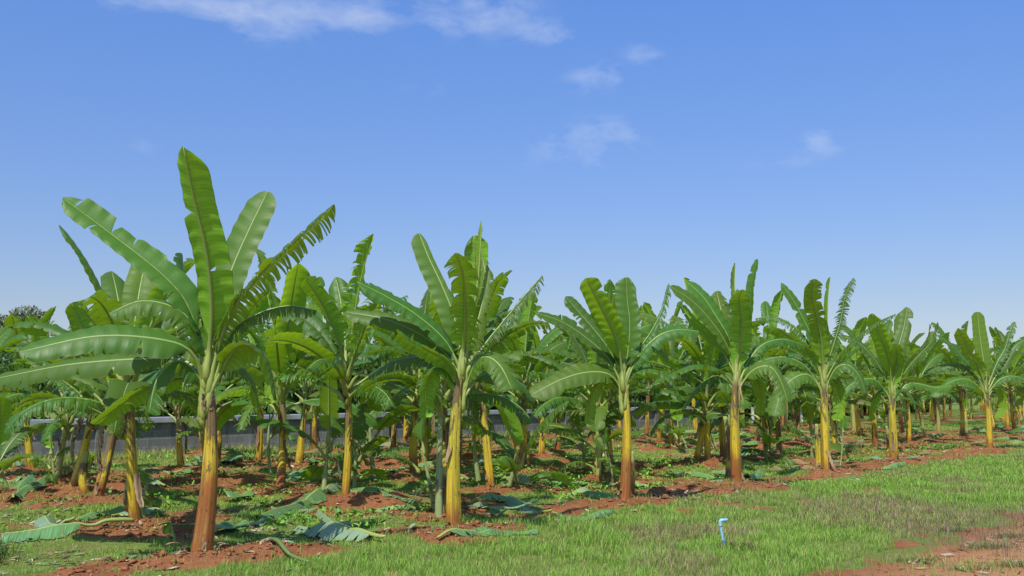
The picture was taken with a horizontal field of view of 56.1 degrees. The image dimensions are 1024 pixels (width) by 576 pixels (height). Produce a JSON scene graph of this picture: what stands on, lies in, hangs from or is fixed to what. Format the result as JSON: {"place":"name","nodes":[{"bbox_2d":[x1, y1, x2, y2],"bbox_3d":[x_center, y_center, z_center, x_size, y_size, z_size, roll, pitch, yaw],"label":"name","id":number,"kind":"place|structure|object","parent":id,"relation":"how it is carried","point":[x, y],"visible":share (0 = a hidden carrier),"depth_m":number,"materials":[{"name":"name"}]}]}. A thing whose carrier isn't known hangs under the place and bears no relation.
{"place":"outdoors","nodes":[
{"label":"outdoors","id":0,"kind":"place"},
{"bbox_2d":[0,397,1023,575],"bbox_3d":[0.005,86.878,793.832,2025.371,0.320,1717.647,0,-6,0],"label":"ground","id":1,"kind":"structure","parent":0,"point":[366,502],"depth_m":12.61,"materials":[{"name":"soil"}]},
{"bbox_2d":[0,328,30,409],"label":"banana plant","id":2,"kind":"object","parent":1,"relation":"on","point":[6,334],"visible":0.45,"depth_m":17.00,"materials":[{"name":"green plant"}]},
{"bbox_2d":[0,475,35,491],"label":"cut leaf","id":3,"kind":"object","parent":1,"relation":"on","point":[29,479],"visible":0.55,"depth_m":15.62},
{"bbox_2d":[0,395,44,491],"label":"young banana plant","id":4,"kind":"object","parent":1,"relation":"on","point":[6,442],"visible":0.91,"depth_m":14.39,"materials":[{"name":"green plant"}]},
{"bbox_2d":[5,476,45,499],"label":"cut leaf","id":5,"kind":"object","parent":1,"relation":"on","point":[23,490],"visible":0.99,"depth_m":14.20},
{"bbox_2d":[0,306,59,467],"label":"banana plant","id":6,"kind":"object","parent":1,"relation":"on","point":[10,320],"visible":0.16,"depth_m":18.70,"materials":[{"name":"green plant"}]},
{"bbox_2d":[0,305,64,360],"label":"round tree","id":7,"kind":"object","parent":1,"relation":"on","point":[15,312],"visible":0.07,"depth_m":45.92,"materials":[{"name":"green plant"}]},
{"bbox_2d":[0,350,64,419],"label":"bush","id":8,"kind":"object","parent":1,"relation":"on","point":[4,361],"visible":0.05,"depth_m":26.97,"materials":[{"name":"green plant"}]},
{"bbox_2d":[28,432,73,485],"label":"young banana plant","id":9,"kind":"object","parent":1,"relation":"on","point":[49,443],"visible":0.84,"depth_m":15.70,"materials":[{"name":"green plant"}]},
{"bbox_2d":[34,515,74,527],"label":"cut leaf","id":10,"kind":"object","parent":1,"relation":"on","point":[43,521],"visible":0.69,"depth_m":10.69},
{"bbox_2d":[0,517,134,542],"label":"cut leaf","id":11,"kind":"object","parent":1,"relation":"on","point":[47,532],"visible":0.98,"depth_m":10.06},
{"bbox_2d":[0,299,149,476],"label":"banana plant","id":12,"kind":"object","parent":1,"relation":"on","point":[65,423],"visible":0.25,"depth_m":16.26,"materials":[{"name":"green plant"}]},
{"bbox_2d":[77,451,93,493],"bbox_3d":[-6.319,2.793,14.306,0.301,0.705,0.205,0,-6,0],"label":"banana stump","id":13,"kind":"object","parent":1,"relation":"on","point":[84,482],"visible":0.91,"depth_m":14.25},
{"bbox_2d":[4,302,184,485],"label":"banana plant","id":14,"kind":"object","parent":1,"relation":"on","point":[77,317],"visible":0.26,"depth_m":14.73,"materials":[{"name":"green plant"}]},
{"bbox_2d":[7,305,188,495],"bbox_3d":[-5.764,1.638,13.533,2.502,2.777,2.810,0,-6,0],"label":"banana plant","id":15,"kind":"object","parent":1,"relation":"on","point":[116,427],"visible":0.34,"depth_m":13.43,"materials":[{"name":"green plant"}]},
{"bbox_2d":[3,225,264,519],"bbox_3d":[-4.440,1.031,10.902,2.770,3.439,3.103,0,-6,0],"label":"banana plant","id":16,"kind":"object","parent":1,"relation":"on","point":[112,292],"visible":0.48,"depth_m":10.97,"materials":[{"name":"green plant"}]},
{"bbox_2d":[138,468,169,517],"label":"young banana plant","id":17,"kind":"object","parent":1,"relation":"on","point":[144,476],"visible":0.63,"depth_m":11.97,"materials":[{"name":"green plant"}]},
{"bbox_2d":[0,146,335,551],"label":"banana plant","id":18,"kind":"object","parent":1,"relation":"on","point":[212,299],"visible":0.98,"depth_m":8.92,"materials":[{"name":"green plant"}]},
{"bbox_2d":[160,522,176,551],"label":"young banana plant","id":19,"kind":"object","parent":1,"relation":"on","point":[168,528],"visible":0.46,"depth_m":9.38,"materials":[{"name":"green plant"}]},
{"bbox_2d":[135,351,236,465],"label":"banana plant","id":20,"kind":"object","parent":1,"relation":"on","point":[193,424],"visible":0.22,"depth_m":19.36,"materials":[{"name":"green plant"}]},
{"bbox_2d":[175,391,222,453],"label":"young banana plant","id":21,"kind":"object","parent":1,"relation":"on","point":[186,433],"visible":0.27,"depth_m":19.00,"materials":[{"name":"green plant"}]},
{"bbox_2d":[153,364,293,416],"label":"bush","id":22,"kind":"object","parent":1,"relation":"on","point":[229,399],"visible":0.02,"depth_m":29.51,"materials":[{"name":"green plant"}]},
{"bbox_2d":[189,520,264,529],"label":"cut leaf","id":23,"kind":"object","parent":1,"relation":"on","point":[241,526],"visible":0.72,"depth_m":10.61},
{"bbox_2d":[165,291,301,472],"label":"banana plant","id":24,"kind":"object","parent":1,"relation":"on","point":[261,307],"visible":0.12,"depth_m":16.87,"materials":[{"name":"green plant"}]},
{"bbox_2d":[197,314,320,460],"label":"banana plant","id":25,"kind":"object","parent":1,"relation":"on","point":[258,430],"visible":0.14,"depth_m":21.57,"materials":[{"name":"green plant"}]},
{"bbox_2d":[238,382,296,474],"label":"young banana plant","id":26,"kind":"object","parent":1,"relation":"on","point":[269,436],"visible":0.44,"depth_m":18.01,"materials":[{"name":"green plant"}]},
{"bbox_2d":[265,537,309,562],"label":"cut stalk","id":27,"kind":"object","parent":1,"relation":"on","point":[283,546],"visible":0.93,"depth_m":8.95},
{"bbox_2d":[253,489,327,520],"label":"cut leaf","id":28,"kind":"object","parent":1,"relation":"on","point":[318,495],"visible":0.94,"depth_m":12.77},
{"bbox_2d":[202,249,381,486],"bbox_3d":[-3.644,1.311,15.600,2.860,3.950,2.961,4,-7,-33],"label":"banana plant","id":29,"kind":"object","parent":1,"relation":"on","point":[277,354],"visible":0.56,"depth_m":15.21,"materials":[{"name":"green plant"}]},
{"bbox_2d":[234,319,379,413],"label":"bush","id":30,"kind":"object","parent":1,"relation":"on","point":[295,398],"visible":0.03,"depth_m":31.25,"materials":[{"name":"green plant"}]},
{"bbox_2d":[243,296,385,462],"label":"banana plant","id":31,"kind":"object","parent":1,"relation":"on","point":[307,393],"visible":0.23,"depth_m":20.26,"materials":[{"name":"green plant"}]},
{"bbox_2d":[257,374,383,488],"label":"young banana plant","id":32,"kind":"object","parent":1,"relation":"on","point":[329,407],"visible":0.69,"depth_m":15.28,"materials":[{"name":"green plant"}]},
{"bbox_2d":[270,302,374,449],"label":"banana plant","id":33,"kind":"object","parent":1,"relation":"on","point":[315,430],"visible":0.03,"depth_m":24.97,"materials":[{"name":"green plant"}]},
{"bbox_2d":[315,509,358,525],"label":"cut leaf","id":34,"kind":"object","parent":1,"relation":"on","point":[325,518],"visible":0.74,"depth_m":11.32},
{"bbox_2d":[289,521,385,540],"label":"cut leaf","id":35,"kind":"object","parent":1,"relation":"on","point":[329,530],"visible":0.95,"depth_m":10.15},
{"bbox_2d":[239,234,453,495],"bbox_3d":[-2.293,1.169,13.885,2.972,3.802,3.006,5,-8,-40],"label":"banana plant","id":36,"kind":"object","parent":1,"relation":"on","point":[336,303],"visible":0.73,"depth_m":13.59,"materials":[{"name":"green plant"}]},
{"bbox_2d":[0,406,717,458],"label":"boundary wall","id":37,"kind":"structure","parent":1,"relation":"on","point":[161,435],"depth_m":26.36,"materials":[{"name":"concrete"}]},
{"bbox_2d":[331,403,388,487],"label":"young banana plant","id":38,"kind":"object","parent":1,"relation":"on","point":[371,445],"visible":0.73,"depth_m":14.50,"materials":[{"name":"green plant"}]},
{"bbox_2d":[330,356,420,478],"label":"young banana plant","id":39,"kind":"object","parent":1,"relation":"on","point":[389,420],"visible":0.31,"depth_m":17.06,"materials":[{"name":"green plant"}]},
{"bbox_2d":[353,307,418,442],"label":"banana plant","id":40,"kind":"object","parent":1,"relation":"on","point":[405,428],"visible":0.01,"depth_m":27.87,"materials":[{"name":"green plant"}]},
{"bbox_2d":[341,487,434,496],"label":"cut leaf","id":41,"kind":"object","parent":1,"relation":"on","point":[371,489],"visible":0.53,"depth_m":14.14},
{"bbox_2d":[325,312,472,457],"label":"banana plant","id":42,"kind":"object","parent":1,"relation":"on","point":[393,429],"visible":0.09,"depth_m":21.29,"materials":[{"name":"green plant"}]},
{"bbox_2d":[381,409,435,508],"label":"young banana plant","id":43,"kind":"object","parent":1,"relation":"on","point":[418,431],"visible":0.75,"depth_m":12.06,"materials":[{"name":"green plant"}]},
{"bbox_2d":[335,289,501,473],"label":"banana plant","id":44,"kind":"object","parent":1,"relation":"on","point":[395,389],"visible":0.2,"depth_m":17.59,"materials":[{"name":"green plant"}]},
{"bbox_2d":[384,403,465,468],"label":"young banana plant","id":45,"kind":"object","parent":1,"relation":"on","point":[428,430],"visible":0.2,"depth_m":20.24,"materials":[{"name":"green plant"}]},
{"bbox_2d":[374,294,494,462],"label":"banana plant","id":46,"kind":"object","parent":1,"relation":"on","point":[386,339],"visible":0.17,"depth_m":20.31,"materials":[{"name":"green plant"}]},
{"bbox_2d":[432,467,446,514],"bbox_3d":[-0.839,2.516,11.745,0.330,0.721,0.278,-5,-8,41],"label":"banana stump","id":47,"kind":"object","parent":1,"relation":"on","point":[443,487],"visible":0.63,"depth_m":11.77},
{"bbox_2d":[345,221,543,525],"bbox_3d":[-0.766,0.968,10.637,2.281,3.536,1.480,0,-6,0],"label":"banana plant","id":48,"kind":"object","parent":1,"relation":"on","point":[415,337],"visible":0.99,"depth_m":10.69,"materials":[{"name":"green plant"}]},
{"bbox_2d":[359,272,531,476],"bbox_3d":[-0.771,1.345,12.487,1.961,3.262,1.978,-3,-7,25],"label":"banana plant","id":49,"kind":"object","parent":1,"relation":"on","point":[479,397],"visible":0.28,"depth_m":12.39,"materials":[{"name":"green plant"}]},
{"bbox_2d":[375,318,521,516],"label":"young banana plant","id":50,"kind":"object","parent":1,"relation":"on","point":[440,399],"visible":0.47,"depth_m":11.87,"materials":[{"name":"green plant"}]},
{"bbox_2d":[448,392,495,481],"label":"young banana plant","id":51,"kind":"object","parent":1,"relation":"on","point":[475,447],"visible":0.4,"depth_m":16.52,"materials":[{"name":"green plant"}]},
{"bbox_2d":[384,236,578,487],"bbox_3d":[-0.469,1.248,15.599,3.172,4.100,3.208,0,-6,0],"label":"banana plant","id":52,"kind":"object","parent":1,"relation":"on","point":[500,305],"visible":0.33,"depth_m":15.30,"materials":[{"name":"green plant"}]},
{"bbox_2d":[436,526,538,537],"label":"cut leaf","id":53,"kind":"object","parent":1,"relation":"on","point":[482,530],"visible":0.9,"depth_m":10.21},
{"bbox_2d":[470,493,528,502],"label":"cut leaf","id":54,"kind":"object","parent":1,"relation":"on","point":[487,496],"visible":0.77,"depth_m":13.23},
{"bbox_2d":[0,433,1022,575],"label":"soil clods","id":55,"kind":"object","parent":1,"relation":"on","point":[162,552],"visible":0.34,"depth_m":12.62,"materials":[{"name":"soil"}]},
{"bbox_2d":[0,422,1023,542],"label":"weeds","id":56,"kind":"object","parent":1,"relation":"on","point":[356,513],"visible":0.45,"depth_m":16.77,"materials":[{"name":"green plant"}]},
{"bbox_2d":[0,455,1023,575],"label":"tall grass","id":57,"kind":"structure","parent":1,"relation":"on","point":[282,563],"depth_m":9.84,"materials":[{"name":"plant"}]},
{"bbox_2d":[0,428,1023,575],"bbox_3d":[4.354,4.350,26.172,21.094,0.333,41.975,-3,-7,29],"label":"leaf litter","id":58,"kind":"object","parent":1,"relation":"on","point":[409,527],"visible":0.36,"depth_m":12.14,"materials":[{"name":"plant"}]},
{"bbox_2d":[454,292,586,468],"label":"banana plant","id":59,"kind":"object","parent":1,"relation":"on","point":[523,343],"visible":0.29,"depth_m":19.33,"materials":[{"name":"green plant"}]},
{"bbox_2d":[472,401,580,489],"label":"young banana plant","id":60,"kind":"object","parent":1,"relation":"on","point":[511,422],"visible":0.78,"depth_m":15.53,"materials":[{"name":"green plant"}]},
{"bbox_2d":[501,495,551,513],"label":"cut leaf","id":61,"kind":"object","parent":1,"relation":"on","point":[515,500],"visible":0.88,"depth_m":13.02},
{"bbox_2d":[484,298,579,453],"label":"banana plant","id":62,"kind":"object","parent":1,"relation":"on","point":[536,342],"visible":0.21,"depth_m":22.36,"materials":[{"name":"green plant"}]},
{"bbox_2d":[528,330,583,448],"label":"banana plant","id":63,"kind":"object","parent":1,"relation":"on","point":[557,443],"visible":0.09,"depth_m":25.30,"materials":[{"name":"green plant"}]},
{"bbox_2d":[549,396,617,462],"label":"young banana plant","id":64,"kind":"object","parent":1,"relation":"on","point":[581,430],"visible":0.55,"depth_m":22.11,"materials":[{"name":"green plant"}]},
{"bbox_2d":[552,509,614,520],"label":"cut leaf","id":65,"kind":"object","parent":1,"relation":"on","point":[607,512],"visible":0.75,"depth_m":11.73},
{"bbox_2d":[540,384,641,480],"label":"young banana plant","id":66,"kind":"object","parent":1,"relation":"on","point":[563,430],"visible":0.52,"depth_m":17.86,"materials":[{"name":"green plant"}]},
{"bbox_2d":[513,294,670,475],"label":"banana plant","id":67,"kind":"object","parent":1,"relation":"on","point":[598,425],"visible":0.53,"depth_m":17.58,"materials":[{"name":"green plant"}]},
{"bbox_2d":[591,427,619,488],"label":"young banana plant","id":68,"kind":"object","parent":1,"relation":"on","point":[603,443],"visible":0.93,"depth_m":15.93,"materials":[{"name":"green plant"}]},
{"bbox_2d":[578,490,641,497],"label":"cut leaf","id":69,"kind":"object","parent":1,"relation":"on","point":[597,493],"visible":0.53,"depth_m":14.28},
{"bbox_2d":[528,277,698,499],"bbox_3d":[1.358,1.392,13.051,2.440,3.156,1.204,2,-6,-19],"label":"banana plant","id":70,"kind":"object","parent":1,"relation":"on","point":[616,341],"visible":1,"depth_m":13.06,"materials":[{"name":"green plant"}]},
{"bbox_2d":[549,279,685,463],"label":"banana plant","id":71,"kind":"object","parent":1,"relation":"on","point":[609,286],"visible":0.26,"depth_m":19.36,"materials":[{"name":"green plant"}]},
{"bbox_2d":[619,451,635,494],"bbox_3d":[1.742,2.880,14.689,0.310,0.748,0.288,0,-6,0],"label":"banana stump","id":72,"kind":"object","parent":1,"relation":"on","point":[633,485],"visible":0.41,"depth_m":14.71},
{"bbox_2d":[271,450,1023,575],"bbox_3d":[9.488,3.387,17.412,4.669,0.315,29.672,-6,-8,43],"label":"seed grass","id":73,"kind":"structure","parent":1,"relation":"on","point":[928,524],"depth_m":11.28,"materials":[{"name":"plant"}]},
{"bbox_2d":[610,305,689,436],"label":"banana plant","id":74,"kind":"object","parent":1,"relation":"on","point":[647,414],"visible":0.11,"depth_m":31.66,"materials":[{"name":"green plant"}]},
{"bbox_2d":[628,379,683,406],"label":"bush","id":75,"kind":"object","parent":1,"relation":"on","point":[644,394],"visible":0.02,"depth_m":46.44,"materials":[{"name":"green plant"}]},
{"bbox_2d":[631,301,696,441],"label":"banana plant","id":76,"kind":"object","parent":1,"relation":"on","point":[647,307],"visible":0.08,"depth_m":28.37,"materials":[{"name":"green plant"}]},
{"bbox_2d":[642,329,694,446],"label":"banana plant","id":77,"kind":"object","parent":1,"relation":"on","point":[668,348],"visible":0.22,"depth_m":26.07,"materials":[{"name":"green plant"}]},
{"bbox_2d":[656,398,700,450],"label":"young banana plant","id":78,"kind":"object","parent":1,"relation":"on","point":[675,431],"visible":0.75,"depth_m":25.55,"materials":[{"name":"green plant"}]},
{"bbox_2d":[640,277,768,459],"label":"banana plant","id":79,"kind":"object","parent":1,"relation":"on","point":[694,351],"visible":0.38,"depth_m":20.09,"materials":[{"name":"green plant"}]},
{"bbox_2d":[632,315,777,458],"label":"banana plant","id":80,"kind":"object","parent":1,"relation":"on","point":[711,352],"visible":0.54,"depth_m":20.04,"materials":[{"name":"green plant"}]},
{"bbox_2d":[655,336,786,455],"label":"banana plant","id":81,"kind":"object","parent":1,"relation":"on","point":[722,442],"visible":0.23,"depth_m":21.52,"materials":[{"name":"green plant"}]},
{"bbox_2d":[723,416,730,478],"bbox_3d":[3.901,2.933,17.160,0.230,1.262,0.319,5,-8,-38],"label":"banana stump","id":82,"kind":"object","parent":1,"relation":"on","point":[727,441],"visible":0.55,"depth_m":17.17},
{"bbox_2d":[652,259,804,482],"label":"banana plant","id":83,"kind":"object","parent":1,"relation":"on","point":[732,341],"visible":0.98,"depth_m":15.38,"materials":[{"name":"green plant"}]},
{"bbox_2d":[706,373,750,428],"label":"young banana plant","id":84,"kind":"object","parent":1,"relation":"on","point":[725,392],"visible":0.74,"depth_m":17.41,"materials":[{"name":"green plant"}]},
{"bbox_2d":[710,336,828,455],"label":"banana plant","id":85,"kind":"object","parent":1,"relation":"on","point":[772,352],"visible":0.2,"depth_m":22.54,"materials":[{"name":"green plant"}]},
{"bbox_2d":[741,400,798,465],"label":"young banana plant","id":86,"kind":"object","parent":1,"relation":"on","point":[768,439],"visible":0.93,"depth_m":21.51,"materials":[{"name":"green plant"}]},
{"bbox_2d":[741,290,836,453],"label":"banana plant","id":87,"kind":"object","parent":1,"relation":"on","point":[767,309],"visible":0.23,"depth_m":22.64,"materials":[{"name":"green plant"}]},
{"bbox_2d":[772,380,848,457],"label":"young banana plant","id":88,"kind":"object","parent":1,"relation":"on","point":[806,398],"visible":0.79,"depth_m":22.86,"materials":[{"name":"green plant"}]},
{"bbox_2d":[771,336,851,438],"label":"banana plant","id":89,"kind":"object","parent":1,"relation":"on","point":[844,376],"visible":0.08,"depth_m":28.76,"materials":[{"name":"green plant"}]},
{"bbox_2d":[810,424,820,466],"bbox_3d":[6.537,3.418,20.559,0.334,1.004,0.204,6,-9,-44],"label":"banana stump","id":90,"kind":"object","parent":1,"relation":"on","point":[817,450],"visible":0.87,"depth_m":20.59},
{"bbox_2d":[745,277,895,469],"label":"banana plant","id":91,"kind":"object","parent":1,"relation":"on","point":[818,344],"visible":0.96,"depth_m":18.05,"materials":[{"name":"green plant"}]},
{"bbox_2d":[780,342,885,448],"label":"banana plant","id":92,"kind":"object","parent":1,"relation":"on","point":[833,424],"visible":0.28,"depth_m":25.20,"materials":[{"name":"green plant"}]},
{"bbox_2d":[812,317,877,435],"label":"banana plant","id":93,"kind":"object","parent":1,"relation":"on","point":[856,358],"visible":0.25,"depth_m":32.57,"materials":[{"name":"green plant"}]},
{"bbox_2d":[830,415,860,467],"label":"young banana plant","id":94,"kind":"object","parent":1,"relation":"on","point":[842,425],"visible":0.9,"depth_m":19.89,"materials":[{"name":"green plant"}]},
{"bbox_2d":[833,339,881,430],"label":"banana plant","id":95,"kind":"object","parent":1,"relation":"on","point":[853,422],"visible":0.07,"depth_m":37.52,"materials":[{"name":"green plant"}]},
{"bbox_2d":[814,320,926,445],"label":"banana plant","id":96,"kind":"object","parent":1,"relation":"on","point":[871,348],"visible":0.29,"depth_m":25.83,"materials":[{"name":"green plant"}]},
{"bbox_2d":[839,307,951,458],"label":"banana plant","id":97,"kind":"object","parent":1,"relation":"on","point":[890,365],"visible":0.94,"depth_m":20.69,"materials":[{"name":"green plant"}]},
{"bbox_2d":[858,329,934,433],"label":"banana plant","id":98,"kind":"object","parent":1,"relation":"on","point":[900,417],"visible":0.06,"depth_m":34.59,"materials":[{"name":"green plant"}]},
{"bbox_2d":[850,313,958,441],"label":"banana plant","id":99,"kind":"object","parent":1,"relation":"on","point":[904,394],"visible":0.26,"depth_m":28.66,"materials":[{"name":"green plant"}]},
{"bbox_2d":[879,332,976,436],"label":"banana plant","id":100,"kind":"object","parent":1,"relation":"on","point":[926,366],"visible":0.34,"depth_m":30.56,"materials":[{"name":"green plant"}]},
{"bbox_2d":[913,350,980,430],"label":"banana plant","id":101,"kind":"object","parent":1,"relation":"on","point":[937,411],"visible":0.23,"depth_m":37.12,"materials":[{"name":"green plant"}]},
{"bbox_2d":[884,523,1023,573],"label":"track tufts","id":102,"kind":"object","parent":1,"relation":"on","point":[990,546],"visible":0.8,"depth_m":9.31,"materials":[{"name":"green plant"}]},
{"bbox_2d":[926,321,1015,433],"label":"banana plant","id":103,"kind":"object","parent":1,"relation":"on","point":[951,356],"visible":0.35,"depth_m":32.76,"materials":[{"name":"green plant"}]},
{"bbox_2d":[927,312,1023,447],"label":"banana plant","id":104,"kind":"object","parent":1,"relation":"on","point":[981,365],"visible":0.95,"depth_m":26.45,"materials":[{"name":"green plant"}]},
{"bbox_2d":[948,351,1023,426],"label":"banana plant","id":105,"kind":"object","parent":1,"relation":"on","point":[971,390],"visible":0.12,"depth_m":41.72,"materials":[{"name":"green plant"}]},
{"bbox_2d":[967,326,1023,432],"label":"banana plant","id":106,"kind":"object","parent":1,"relation":"on","point":[998,336],"visible":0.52,"depth_m":35.43,"materials":[{"name":"green plant"}]},
{"bbox_2d":[973,342,1023,427],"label":"banana plant","id":107,"kind":"object","parent":1,"relation":"on","point":[1007,414],"visible":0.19,"depth_m":38.24,"materials":[{"name":"green plant"}]},
{"bbox_2d":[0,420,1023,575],"bbox_3d":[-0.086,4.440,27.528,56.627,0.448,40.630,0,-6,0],"label":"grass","id":108,"kind":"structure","parent":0,"point":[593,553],"depth_m":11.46,"materials":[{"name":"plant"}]},
{"bbox_2d":[0,0,1023,358],"label":"sky","id":109,"kind":"structure","parent":0,"point":[655,144],"materials":[{"name":"blue"}]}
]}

